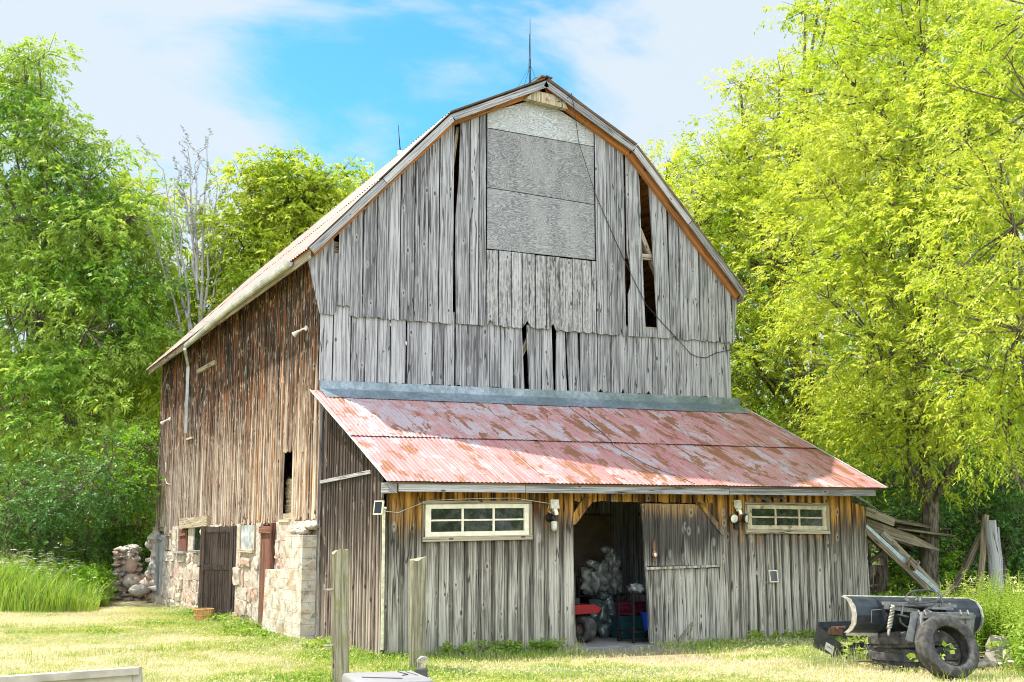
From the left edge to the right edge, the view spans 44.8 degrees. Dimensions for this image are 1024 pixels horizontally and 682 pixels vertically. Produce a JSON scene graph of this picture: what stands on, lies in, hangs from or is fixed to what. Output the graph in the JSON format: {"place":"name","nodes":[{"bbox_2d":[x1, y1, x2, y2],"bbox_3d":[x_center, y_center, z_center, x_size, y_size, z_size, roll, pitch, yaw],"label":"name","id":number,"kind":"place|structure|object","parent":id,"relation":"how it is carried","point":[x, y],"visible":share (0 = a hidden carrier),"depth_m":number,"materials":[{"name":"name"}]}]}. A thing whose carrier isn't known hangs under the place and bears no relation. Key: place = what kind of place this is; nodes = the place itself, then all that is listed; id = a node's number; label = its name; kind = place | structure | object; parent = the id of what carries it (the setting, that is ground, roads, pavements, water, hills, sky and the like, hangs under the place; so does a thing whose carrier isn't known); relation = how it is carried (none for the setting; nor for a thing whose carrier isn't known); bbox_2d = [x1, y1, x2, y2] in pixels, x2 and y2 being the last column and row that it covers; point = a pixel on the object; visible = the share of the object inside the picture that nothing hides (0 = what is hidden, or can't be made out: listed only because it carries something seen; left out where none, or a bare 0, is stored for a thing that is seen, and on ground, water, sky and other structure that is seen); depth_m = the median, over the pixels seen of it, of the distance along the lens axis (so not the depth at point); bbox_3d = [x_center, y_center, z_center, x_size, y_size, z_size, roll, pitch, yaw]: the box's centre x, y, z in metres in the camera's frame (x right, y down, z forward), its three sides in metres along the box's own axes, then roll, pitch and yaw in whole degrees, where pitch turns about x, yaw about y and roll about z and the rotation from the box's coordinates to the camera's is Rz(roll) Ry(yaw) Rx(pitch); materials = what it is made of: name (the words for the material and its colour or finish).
{"place":"outdoors","nodes":[
{"label":"outdoors","id":0,"kind":"place"},
{"bbox_2d":[342,671,432,681],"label":"storage box","id":1,"kind":"object","parent":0,"point":[399,676],"visible":1,"depth_m":8.18,"materials":[{"name":"grey plastic"}]},
{"bbox_2d":[0,571,1023,681],"bbox_3d":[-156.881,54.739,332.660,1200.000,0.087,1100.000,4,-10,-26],"label":"ground","id":2,"kind":"structure","parent":0,"point":[122,604],"depth_m":18.97,"materials":[{"name":"plant"}]},
{"bbox_2d":[1,549,51,579],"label":"flowering weed","id":3,"kind":"object","parent":2,"relation":"on","point":[25,561],"visible":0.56,"depth_m":32.72,"materials":[{"name":"green plant"}]},
{"bbox_2d":[29,556,72,590],"bbox_3d":[-12.422,6.399,33.069,1.204,1.342,1.454,5,-11,-31],"label":"flowering weed","id":4,"kind":"object","parent":2,"relation":"on","point":[50,568],"visible":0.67,"depth_m":33.04,"materials":[{"name":"green plant"}]},
{"bbox_2d":[0,443,108,563],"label":"shrub","id":5,"kind":"object","parent":2,"relation":"on","point":[13,503],"visible":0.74,"depth_m":36.45,"materials":[{"name":"green plant"}]},
{"bbox_2d":[0,551,120,612],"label":"tall grass","id":6,"kind":"structure","parent":2,"relation":"on","point":[19,594],"depth_m":31.09,"materials":[{"name":"green plant"}]},
{"bbox_2d":[0,556,120,606],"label":"undergrowth","id":7,"kind":"object","parent":2,"relation":"on","point":[97,573],"visible":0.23,"depth_m":34.56,"materials":[{"name":"green plant"}]},
{"bbox_2d":[0,666,142,681],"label":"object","id":8,"kind":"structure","parent":2,"relation":"on","point":[128,674],"depth_m":9.03,"materials":[{"name":"wood"}]},
{"bbox_2d":[0,423,157,576],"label":"shrub","id":9,"kind":"object","parent":2,"relation":"on","point":[95,504],"visible":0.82,"depth_m":36.10,"materials":[{"name":"green plant"}]},
{"bbox_2d":[7,159,200,574],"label":"ash tree","id":10,"kind":"object","parent":2,"relation":"on","point":[138,181],"visible":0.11,"depth_m":47.01,"materials":[{"name":"green plant"}]},
{"bbox_2d":[0,176,208,560],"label":"ash tree","id":11,"kind":"object","parent":2,"relation":"on","point":[19,323],"visible":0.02,"depth_m":51.48,"materials":[{"name":"green plant"}]},
{"bbox_2d":[0,32,209,560],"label":"ash tree","id":12,"kind":"object","parent":2,"relation":"on","point":[43,263],"visible":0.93,"depth_m":43.98,"materials":[{"name":"green plant"}]},
{"bbox_2d":[74,512,149,574],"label":"shrub","id":13,"kind":"object","parent":2,"relation":"on","point":[115,541],"visible":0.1,"depth_m":40.84,"materials":[{"name":"green plant"}]},
{"bbox_2d":[68,422,164,573],"bbox_3d":[-12.031,5.378,39.263,3.869,5.600,9.243,3,-9,-16],"label":"shrub","id":14,"kind":"object","parent":2,"relation":"on","point":[135,442],"visible":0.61,"depth_m":37.26,"materials":[{"name":"green plant"}]},
{"bbox_2d":[110,544,145,600],"bbox_3d":[-11.558,7.043,37.428,1.231,1.824,1.110,4,-10,-26],"label":"stone wall ruin","id":15,"kind":"object","parent":2,"relation":"on","point":[126,558],"visible":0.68,"depth_m":37.10,"materials":[{"name":"grey stone"}]},
{"bbox_2d":[122,573,140,588],"bbox_3d":[-11.331,7.160,36.963,0.534,0.468,0.407,4,-10,-26],"label":"boulder","id":16,"kind":"object","parent":15,"relation":"on","point":[129,580],"visible":0.92,"depth_m":36.83,"materials":[{"name":"grey stone"}]},
{"bbox_2d":[128,584,150,595],"bbox_3d":[-10.844,7.244,36.077,0.637,0.350,0.536,4,-10,-26],"label":"boulder","id":17,"kind":"object","parent":15,"relation":"on","point":[138,589],"visible":0.97,"depth_m":35.90,"materials":[{"name":"grey stone"}]},
{"bbox_2d":[139,577,149,586],"bbox_3d":[-10.770,7.206,36.774,0.478,0.465,0.457,-2,-9,11],"label":"boulder","id":18,"kind":"object","parent":15,"relation":"on","point":[145,581],"visible":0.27,"depth_m":36.62,"materials":[{"name":"grey stone"}]},
{"bbox_2d":[136,125,233,333],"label":"bare tree","id":19,"kind":"object","parent":2,"relation":"on","point":[195,257],"visible":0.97,"depth_m":44.58,"materials":[{"name":"grey plant"}]},
{"bbox_2d":[193,608,213,621],"bbox_3d":[-6.785,6.020,27.281,0.455,0.276,0.455,4,-10,-26],"label":"basket","id":20,"kind":"object","parent":2,"relation":"on","point":[201,614],"visible":0.85,"depth_m":27.13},
{"bbox_2d":[119,139,374,435],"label":"ash tree","id":21,"kind":"object","parent":2,"relation":"on","point":[310,199],"visible":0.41,"depth_m":45.53,"materials":[{"name":"green plant"}]},
{"bbox_2d":[323,548,348,681],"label":"fence post","id":22,"kind":"object","parent":2,"relation":"on","point":[339,589],"visible":0.98,"depth_m":15.29,"materials":[{"name":"grey wood"}]},
{"bbox_2d":[409,557,426,669],"bbox_3d":[-1.314,3.787,17.285,0.243,1.546,0.245,4,-10,-26],"label":"fence post","id":23,"kind":"object","parent":2,"relation":"on","point":[418,574],"visible":0.93,"depth_m":17.21,"materials":[{"name":"grey wood"}]},
{"bbox_2d":[415,656,429,677],"bbox_3d":[-0.852,3.427,11.779,0.145,0.856,0.125,1,-9,-6],"label":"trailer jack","id":24,"kind":"object","parent":2,"relation":"on","point":[422,670],"visible":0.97,"depth_m":11.81,"materials":[{"name":"grey metal"}]},
{"bbox_2d":[144,75,747,640],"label":"barn","id":25,"kind":"structure","parent":2,"relation":"on","point":[474,245],"depth_m":25.34,"materials":[{"name":"grey wood"}]},
{"bbox_2d":[153,535,163,595],"bbox_3d":[-10.170,6.434,35.701,0.062,1.700,1.142,4,-10,-26],"label":"wooden post","id":26,"kind":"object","parent":25,"relation":"in","point":[159,548],"depth_m":35.63,"materials":[{"name":"wood"}]},
{"bbox_2d":[194,527,200,549],"bbox_3d":[-7.914,4.983,31.351,0.030,0.580,0.860,4,-10,-26],"label":"window pane","id":27,"kind":"structure","parent":25,"relation":"in","point":[197,530],"depth_m":31.43,"materials":[{"name":"green glass"}]},
{"bbox_2d":[197,526,233,613],"bbox_3d":[-6.666,5.147,27.924,1.024,1.940,0.130,-5,-11,31],"label":"open door","id":28,"kind":"structure","parent":25,"relation":"in","point":[215,565],"depth_m":27.94,"materials":[{"name":"brown wood"}]},
{"bbox_2d":[237,524,255,552],"bbox_3d":[-5.705,4.258,26.789,0.140,0.600,1.350,4,-10,-26],"label":"window frame","id":29,"kind":"structure","parent":25,"relation":"in","point":[240,525],"depth_m":26.53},
{"bbox_2d":[258,523,275,624],"bbox_3d":[-5.008,4.771,25.204,0.130,2.110,1.180,4,-10,-26],"label":"door","id":30,"kind":"structure","parent":25,"relation":"in","point":[268,533],"depth_m":25.36,"materials":[{"name":"wood"}]},
{"bbox_2d":[284,498,290,513],"bbox_3d":[-4.112,3.332,24.542,0.620,0.483,0.907,4,-10,-26],"label":"hay bale","id":31,"kind":"object","parent":25,"relation":"on","point":[288,506],"visible":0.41,"depth_m":24.66},
{"bbox_2d":[285,479,291,498],"bbox_3d":[-4.113,2.927,24.610,0.619,0.476,0.900,4,-10,-26],"label":"hay bale","id":32,"kind":"object","parent":31,"relation":"on","point":[288,493],"visible":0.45,"depth_m":24.68},
{"bbox_2d":[292,325,307,336],"bbox_3d":[-4.086,-0.185,23.950,0.343,0.216,0.110,-3,-9,18],"label":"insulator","id":33,"kind":"object","parent":25,"relation":"attached to","point":[295,333],"visible":1,"depth_m":23.93,"materials":[{"name":"white ceramic"}]},
{"bbox_2d":[518,35,548,86],"bbox_3d":[0.499,-5.982,26.031,1.100,1.751,0.661,-7,-12,39],"label":"antenna","id":34,"kind":"object","parent":25,"relation":"on","point":[547,77],"visible":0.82,"depth_m":26.13,"materials":[{"name":"black metal"}]},
{"bbox_2d":[558,93,731,357],"bbox_3d":[2.794,-2.346,26.161,4.489,5.261,0.251,5,-10,-31],"label":"cable","id":35,"kind":"object","parent":25,"relation":"attached to","point":[617,244],"visible":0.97,"depth_m":25.84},
{"bbox_2d":[0,610,1022,681],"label":"clover","id":36,"kind":"object","parent":2,"relation":"on","point":[67,628],"visible":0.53,"depth_m":18.80,"materials":[{"name":"green plant"}]},
{"bbox_2d":[0,609,1023,681],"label":"grass tufts","id":37,"kind":"object","parent":2,"relation":"on","point":[818,658],"visible":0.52,"depth_m":18.11,"materials":[{"name":"plant"}]},
{"bbox_2d":[0,378,1023,573],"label":"woods","id":38,"kind":"object","parent":2,"relation":"on","point":[28,535],"depth_m":66.28,"materials":[{"name":"green plant"}]},
{"bbox_2d":[310,380,887,659],"bbox_3d":[1.727,3.071,22.853,10.286,4.849,3.720,4,-10,-26],"label":"lean to shed","id":39,"kind":"object","parent":2,"relation":"on","point":[804,528],"visible":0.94,"depth_m":21.77,"materials":[{"name":"red paint"}]},
{"bbox_2d":[373,500,386,514],"bbox_3d":[-2.053,2.597,19.334,0.204,0.221,0.114,-7,-11,35],"label":"solar panel","id":40,"kind":"object","parent":39,"relation":"attached to","point":[378,508],"visible":1,"depth_m":19.30,"materials":[{"name":"beige plastic"}]},
{"bbox_2d":[384,498,550,512],"bbox_3d":[-0.698,2.652,20.048,3.003,0.266,0.081,4,-10,-26],"label":"wire","id":41,"kind":"object","parent":39,"relation":"attached to","point":[466,498],"visible":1,"depth_m":20.05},
{"bbox_2d":[421,500,532,541],"bbox_3d":[-0.553,2.913,20.121,1.960,0.675,0.065,4,-10,-26],"label":"window","id":42,"kind":"structure","parent":39,"relation":"in","point":[467,520],"depth_m":20.11,"materials":[{"name":"beige paint"}]},
{"bbox_2d":[546,513,556,530],"bbox_3d":[0.666,3.012,20.634,0.160,0.300,0.165,4,-10,-26],"label":"wall lamp","id":43,"kind":"object","parent":39,"relation":"attached to","point":[552,520],"visible":1,"depth_m":20.60,"materials":[{"name":"glass"}]},
{"bbox_2d":[549,499,559,515],"bbox_3d":[0.703,2.779,20.699,0.150,0.267,0.196,4,-10,-26],"label":"flood light","id":44,"kind":"object","parent":39,"relation":"attached to","point":[554,505],"visible":1,"depth_m":20.66,"materials":[{"name":"beige plastic"}]},
{"bbox_2d":[574,573,600,642],"bbox_3d":[1.068,4.652,21.653,0.840,1.190,0.647,4,-10,-26],"label":"lawn tractor","id":45,"kind":"object","parent":39,"relation":"on","point":[585,628],"visible":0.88,"depth_m":21.49,"materials":[{"name":"metal"}]},
{"bbox_2d":[575,568,626,616],"bbox_3d":[1.570,4.850,23.189,1.032,1.200,0.533,4,-10,-26],"label":"metal rack","id":46,"kind":"object","parent":39,"relation":"on","point":[578,595],"visible":0.34,"depth_m":22.84,"materials":[{"name":"black metal"}]},
{"bbox_2d":[577,559,612,598],"bbox_3d":[1.543,4.452,23.164,0.642,0.749,0.630,4,-10,-26],"label":"plastic bag","id":47,"kind":"object","parent":46,"relation":"on","point":[601,576],"visible":0.94,"depth_m":23.02,"materials":[{"name":"plastic"}]},
{"bbox_2d":[599,545,622,596],"bbox_3d":[1.851,4.374,23.499,0.511,0.996,0.497,-1,-9,8],"label":"plastic bag","id":48,"kind":"object","parent":46,"relation":"on","point":[615,563],"visible":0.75,"depth_m":23.36,"materials":[{"name":"plastic"}]},
{"bbox_2d":[588,592,621,637],"bbox_3d":[1.716,5.072,22.813,0.746,0.924,0.554,4,-10,-26],"label":"plastic bag","id":49,"kind":"object","parent":39,"relation":"on","point":[604,601],"visible":0.79,"depth_m":22.66,"materials":[{"name":"plastic"}]},
{"bbox_2d":[608,614,645,637],"bbox_3d":[2.119,5.195,22.619,0.660,0.400,0.540,4,-10,-26],"label":"plastic tote","id":50,"kind":"object","parent":39,"relation":"on","point":[625,621],"visible":0.63,"depth_m":22.43,"materials":[{"name":"plastic"}]},
{"bbox_2d":[615,601,645,614],"bbox_3d":[2.167,4.868,22.639,0.354,0.228,0.494,-7,-11,35],"label":"plastic crate","id":51,"kind":"object","parent":50,"relation":"on","point":[626,609],"visible":0.77,"depth_m":22.54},
{"bbox_2d":[568,406,694,483],"bbox_3d":[1.978,1.861,22.962,0.420,1.664,3.404,7,-11,-38],"label":"roof wire","id":52,"kind":"object","parent":39,"relation":"attached to","point":[630,455],"visible":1,"depth_m":22.42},
{"bbox_2d":[617,590,647,642],"bbox_3d":[2.276,4.830,21.797,0.683,0.878,0.575,4,-10,-26],"label":"wheeled cart","id":53,"kind":"object","parent":39,"relation":"on","point":[633,630],"visible":0.65,"depth_m":21.61,"materials":[{"name":"black metal"}]},
{"bbox_2d":[627,582,644,592],"bbox_3d":[2.179,4.336,21.765,0.347,0.208,0.325,0,-9,-1],"label":"cloth bundle","id":54,"kind":"object","parent":53,"relation":"on","point":[636,587],"visible":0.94,"depth_m":21.68,"materials":[{"name":"fabric"}]},
{"bbox_2d":[640,612,647,630],"bbox_3d":[2.422,4.894,21.667,0.300,0.305,0.300,4,-10,-26],"label":"plastic bin","id":55,"kind":"object","parent":53,"relation":"on","point":[644,619],"visible":0.27,"depth_m":21.61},
{"bbox_2d":[641,502,723,644],"bbox_3d":[3.005,4.027,21.640,1.695,2.440,0.085,4,-10,-26],"label":"shed door","id":56,"kind":"structure","parent":39,"relation":"in","point":[682,603],"depth_m":21.62,"materials":[{"name":"wood"}]},
{"bbox_2d":[734,500,742,514],"bbox_3d":[4.052,2.995,22.317,0.150,0.267,0.196,9,-12,-43],"label":"flood light","id":57,"kind":"object","parent":39,"relation":"attached to","point":[738,505],"visible":1,"depth_m":22.27,"materials":[{"name":"beige plastic"}]},
{"bbox_2d":[729,514,748,528],"bbox_3d":[4.070,3.235,22.278,0.441,0.264,0.189,4,-10,-26],"label":"spot lamp","id":58,"kind":"object","parent":39,"relation":"attached to","point":[733,518],"visible":1,"depth_m":22.25,"materials":[{"name":"glass"}]},
{"bbox_2d":[768,570,778,582],"bbox_3d":[4.724,4.266,22.509,0.190,0.221,0.113,4,-10,-26],"label":"solar panel","id":59,"kind":"object","parent":39,"relation":"attached to","point":[773,575],"visible":1,"depth_m":22.47,"materials":[{"name":"beige plastic"}]},
{"bbox_2d":[744,502,829,533],"bbox_3d":[5.068,3.260,22.843,1.930,0.578,0.065,4,-10,-26],"label":"window","id":60,"kind":"structure","parent":39,"relation":"in","point":[799,518],"depth_m":22.84,"materials":[{"name":"paint"}]},
{"bbox_2d":[186,607,1018,665],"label":"broadleaf weeds","id":61,"kind":"object","parent":2,"relation":"on","point":[513,646],"visible":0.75,"depth_m":20.04,"materials":[{"name":"green plant"}]},
{"bbox_2d":[640,0,970,463],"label":"ash tree","id":62,"kind":"object","parent":2,"relation":"on","point":[749,195],"visible":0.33,"depth_m":32.87,"materials":[{"name":"green plant"}]},
{"bbox_2d":[813,621,869,658],"bbox_3d":[5.213,4.610,18.765,1.904,0.699,0.980,4,-10,-26],"label":"box blade","id":63,"kind":"object","parent":2,"relation":"on","point":[825,631],"visible":0.46,"depth_m":18.58,"materials":[{"name":"black metal"}]},
{"bbox_2d":[704,15,1023,560],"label":"ash tree","id":64,"kind":"object","parent":2,"relation":"on","point":[872,360],"visible":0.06,"depth_m":38.98,"materials":[{"name":"green plant"}]},
{"bbox_2d":[737,0,1023,594],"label":"ash tree","id":65,"kind":"object","parent":2,"relation":"on","point":[901,420],"visible":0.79,"depth_m":26.08,"materials":[{"name":"green plant"}]},
{"bbox_2d":[852,496,955,595],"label":"collapsed roof","id":66,"kind":"structure","parent":2,"relation":"on","point":[894,539],"depth_m":25.01,"materials":[{"name":"grey wood"}]},
{"bbox_2d":[868,647,940,667],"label":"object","id":67,"kind":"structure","parent":2,"relation":"on","point":[886,657],"depth_m":17.49,"materials":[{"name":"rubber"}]},
{"bbox_2d":[867,631,938,648],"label":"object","id":68,"kind":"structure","parent":67,"relation":"on","point":[894,640],"depth_m":17.53,"materials":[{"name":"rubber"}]},
{"bbox_2d":[831,652,985,665],"bbox_3d":[6.117,4.692,18.450,2.699,0.084,2.465,-2,-9,14],"label":"scrap wood","id":69,"kind":"object","parent":2,"relation":"on","point":[952,663],"visible":0.27,"depth_m":17.68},
{"bbox_2d":[871,537,976,596],"bbox_3d":[8.350,5.300,27.438,3.075,2.032,3.964,4,-10,-26],"label":"shrub","id":70,"kind":"object","parent":2,"relation":"on","point":[900,580],"visible":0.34,"depth_m":26.77,"materials":[{"name":"green plant"}]},
{"bbox_2d":[840,441,1015,595],"bbox_3d":[9.377,4.343,29.544,4.032,4.508,5.887,2,-9,-12],"label":"shrub","id":71,"kind":"object","parent":2,"relation":"on","point":[911,512],"visible":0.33,"depth_m":28.35,"materials":[{"name":"green plant"}]},
{"bbox_2d":[832,457,1023,596],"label":"shrub","id":72,"kind":"object","parent":2,"relation":"on","point":[1016,570],"visible":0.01,"depth_m":28.41,"materials":[{"name":"green plant"}]},
{"bbox_2d":[838,0,1023,493],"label":"ash tree","id":73,"kind":"object","parent":2,"relation":"on","point":[1006,382],"visible":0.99,"depth_m":21.73,"materials":[{"name":"green plant"}]},
{"bbox_2d":[869,584,1023,678],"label":"undergrowth","id":74,"kind":"object","parent":2,"relation":"on","point":[1015,634],"visible":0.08,"depth_m":19.93,"materials":[{"name":"green plant"}]},
{"bbox_2d":[915,614,979,680],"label":"tyre","id":75,"kind":"object","parent":2,"relation":"on","point":[959,632],"visible":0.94,"depth_m":16.28,"materials":[{"name":"rubber"}]},
{"bbox_2d":[935,647,959,663],"bbox_3d":[6.309,4.566,18.086,0.942,0.280,0.942,4,-10,-26],"label":"tyre","id":76,"kind":"object","parent":2,"relation":"on","point":[955,657],"visible":0.17,"depth_m":17.65,"materials":[{"name":"rubber"}]},
{"bbox_2d":[935,631,973,646],"bbox_3d":[6.269,4.326,18.138,0.923,0.275,0.922,4,-10,-26],"label":"tyre","id":77,"kind":"object","parent":76,"relation":"on","point":[946,637],"visible":0.17,"depth_m":17.70,"materials":[{"name":"rubber"}]},
{"bbox_2d":[841,589,983,641],"bbox_3d":[5.907,3.917,17.731,2.420,0.703,0.759,4,-10,-26],"label":"snow plow","id":78,"kind":"object","parent":77,"relation":"on","point":[876,615],"visible":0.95,"depth_m":17.58,"materials":[{"name":"black paint"}]},
{"bbox_2d":[942,585,955,596],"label":"goldenrod","id":79,"kind":"object","parent":2,"relation":"on","point":[951,588],"visible":0.18,"depth_m":22.00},
{"bbox_2d":[907,433,1023,591],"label":"shrub","id":80,"kind":"object","parent":2,"relation":"on","point":[1014,546],"visible":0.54,"depth_m":28.67,"materials":[{"name":"green plant"}]},
{"bbox_2d":[952,533,979,593],"bbox_3d":[9.038,4.883,25.186,1.595,1.940,0.155,4,-10,-26],"label":"gate post","id":81,"kind":"object","parent":2,"relation":"on","point":[971,554],"visible":0.45,"depth_m":25.34,"materials":[{"name":"wood"}]},
{"bbox_2d":[939,572,992,648],"bbox_3d":[7.205,4.324,19.803,1.002,1.337,0.875,-4,-10,21],"label":"goldenrod","id":82,"kind":"object","parent":2,"relation":"on","point":[982,605],"visible":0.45,"depth_m":19.77,"materials":[{"name":"green plant"}]},
{"bbox_2d":[947,570,998,603],"bbox_3d":[7.768,4.529,21.078,1.020,1.332,0.795,-1,-9,4],"label":"goldenrod","id":83,"kind":"object","parent":2,"relation":"on","point":[969,588],"visible":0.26,"depth_m":21.05,"materials":[{"name":"green plant"}]},
{"bbox_2d":[975,514,988,596],"bbox_3d":[9.564,4.696,25.307,0.570,2.304,0.148,4,-10,-26],"label":"gate post","id":84,"kind":"object","parent":2,"relation":"on","point":[982,558],"visible":0.56,"depth_m":25.35,"materials":[{"name":"wood"}]},
{"bbox_2d":[966,595,1008,642],"bbox_3d":[7.623,4.521,19.825,0.764,0.955,0.492,0,-9,0],"label":"goldenrod","id":85,"kind":"object","parent":2,"relation":"on","point":[989,617],"visible":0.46,"depth_m":19.77,"materials":[{"name":"green plant"}]},
{"bbox_2d":[969,571,1009,606],"bbox_3d":[8.110,4.617,21.423,0.949,1.266,0.829,6,-11,-32],"label":"goldenrod","id":86,"kind":"object","parent":2,"relation":"on","point":[985,589],"visible":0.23,"depth_m":21.46,"materials":[{"name":"green plant"}]},
{"bbox_2d":[970,588,1012,650],"bbox_3d":[7.666,4.461,19.832,0.704,1.075,0.806,-2,-9,15],"label":"goldenrod","id":87,"kind":"object","parent":2,"relation":"on","point":[992,621],"visible":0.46,"depth_m":19.71,"materials":[{"name":"green plant"}]},
{"bbox_2d":[984,520,1002,595],"bbox_3d":[9.844,4.742,25.267,0.352,2.168,0.266,4,-10,-26],"label":"gate post","id":88,"kind":"object","parent":2,"relation":"on","point":[993,548],"visible":0.55,"depth_m":25.25,"materials":[{"name":"wood"}]},
{"bbox_2d":[975,575,1012,651],"bbox_3d":[7.635,4.381,19.883,0.644,1.249,1.000,3,-9,-17],"label":"goldenrod","id":89,"kind":"object","parent":2,"relation":"on","point":[984,609],"visible":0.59,"depth_m":19.86,"materials":[{"name":"green plant"}]},
{"bbox_2d":[979,601,1008,650],"bbox_3d":[7.645,4.529,19.652,0.455,0.883,0.707,0,-9,-2],"label":"goldenrod","id":90,"kind":"object","parent":2,"relation":"on","point":[995,623],"visible":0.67,"depth_m":19.66,"materials":[{"name":"green plant"}]},
{"bbox_2d":[977,658,1013,668],"bbox_3d":[6.954,4.651,17.957,0.680,0.156,1.284,-4,-10,22],"label":"rubble","id":91,"kind":"object","parent":2,"relation":"on","point":[981,663],"visible":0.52,"depth_m":17.59,"materials":[{"name":"stone"}]},
{"bbox_2d":[983,650,1003,662],"bbox_3d":[6.934,4.564,17.887,0.270,0.202,0.270,-4,-10,24],"label":"concrete block","id":92,"kind":"object","parent":91,"relation":"on","point":[988,656],"depth_m":17.80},
{"bbox_2d":[976,567,1014,599],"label":"goldenrod","id":93,"kind":"object","parent":2,"relation":"on","point":[994,584],"visible":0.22,"depth_m":21.64,"materials":[{"name":"green plant"}]},
{"bbox_2d":[997,527,1003,592],"bbox_3d":[10.221,4.917,25.934,0.173,2.033,0.102,4,-10,-26],"label":"gate post","id":94,"kind":"object","parent":2,"relation":"on","point":[998,531],"visible":0.25,"depth_m":25.96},
{"bbox_2d":[988,582,1014,650],"bbox_3d":[7.912,4.430,19.815,0.675,1.130,0.866,3,-9,-17],"label":"goldenrod","id":95,"kind":"object","parent":2,"relation":"on","point":[1005,594],"visible":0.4,"depth_m":19.79,"materials":[{"name":"green plant"}]},
{"bbox_2d":[988,590,1023,669],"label":"goldenrod","id":96,"kind":"object","parent":2,"relation":"on","point":[1016,654],"visible":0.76,"depth_m":17.08,"materials":[{"name":"green plant"}]},
{"bbox_2d":[994,585,1023,636],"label":"goldenrod","id":97,"kind":"object","parent":2,"relation":"on","point":[1010,611],"visible":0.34,"depth_m":19.76,"materials":[{"name":"green plant"}]},
{"bbox_2d":[996,591,1022,648],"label":"goldenrod","id":98,"kind":"object","parent":2,"relation":"on","point":[1012,617],"visible":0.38,"depth_m":18.65,"materials":[{"name":"green plant"}]},
{"bbox_2d":[999,648,1020,660],"bbox_3d":[7.259,4.606,18.154,0.270,0.202,0.270,2,-9,-11],"label":"concrete block","id":99,"kind":"object","parent":2,"relation":"on","point":[1004,653],"depth_m":18.06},
{"bbox_2d":[985,635,1009,650],"bbox_3d":[7.191,4.468,18.368,0.270,0.202,0.270,-9,-12,43],"label":"concrete block","id":100,"kind":"object","parent":99,"relation":"on","point":[993,638],"depth_m":18.30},
{"bbox_2d":[999,572,1023,630],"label":"goldenrod","id":101,"kind":"object","parent":2,"relation":"on","point":[1019,583],"visible":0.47,"depth_m":19.79,"materials":[{"name":"green plant"}]},
{"bbox_2d":[999,595,1023,668],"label":"goldenrod","id":102,"kind":"object","parent":2,"relation":"on","point":[1016,638],"visible":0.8,"depth_m":16.98,"materials":[{"name":"green plant"}]},
{"bbox_2d":[1003,588,1023,647],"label":"goldenrod","id":103,"kind":"object","parent":2,"relation":"on","point":[1011,615],"visible":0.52,"depth_m":18.44,"materials":[{"name":"green plant"}]},
{"bbox_2d":[0,0,1023,421],"label":"sky","id":104,"kind":"structure","parent":0,"point":[339,78],"materials":[{"name":"blue"}]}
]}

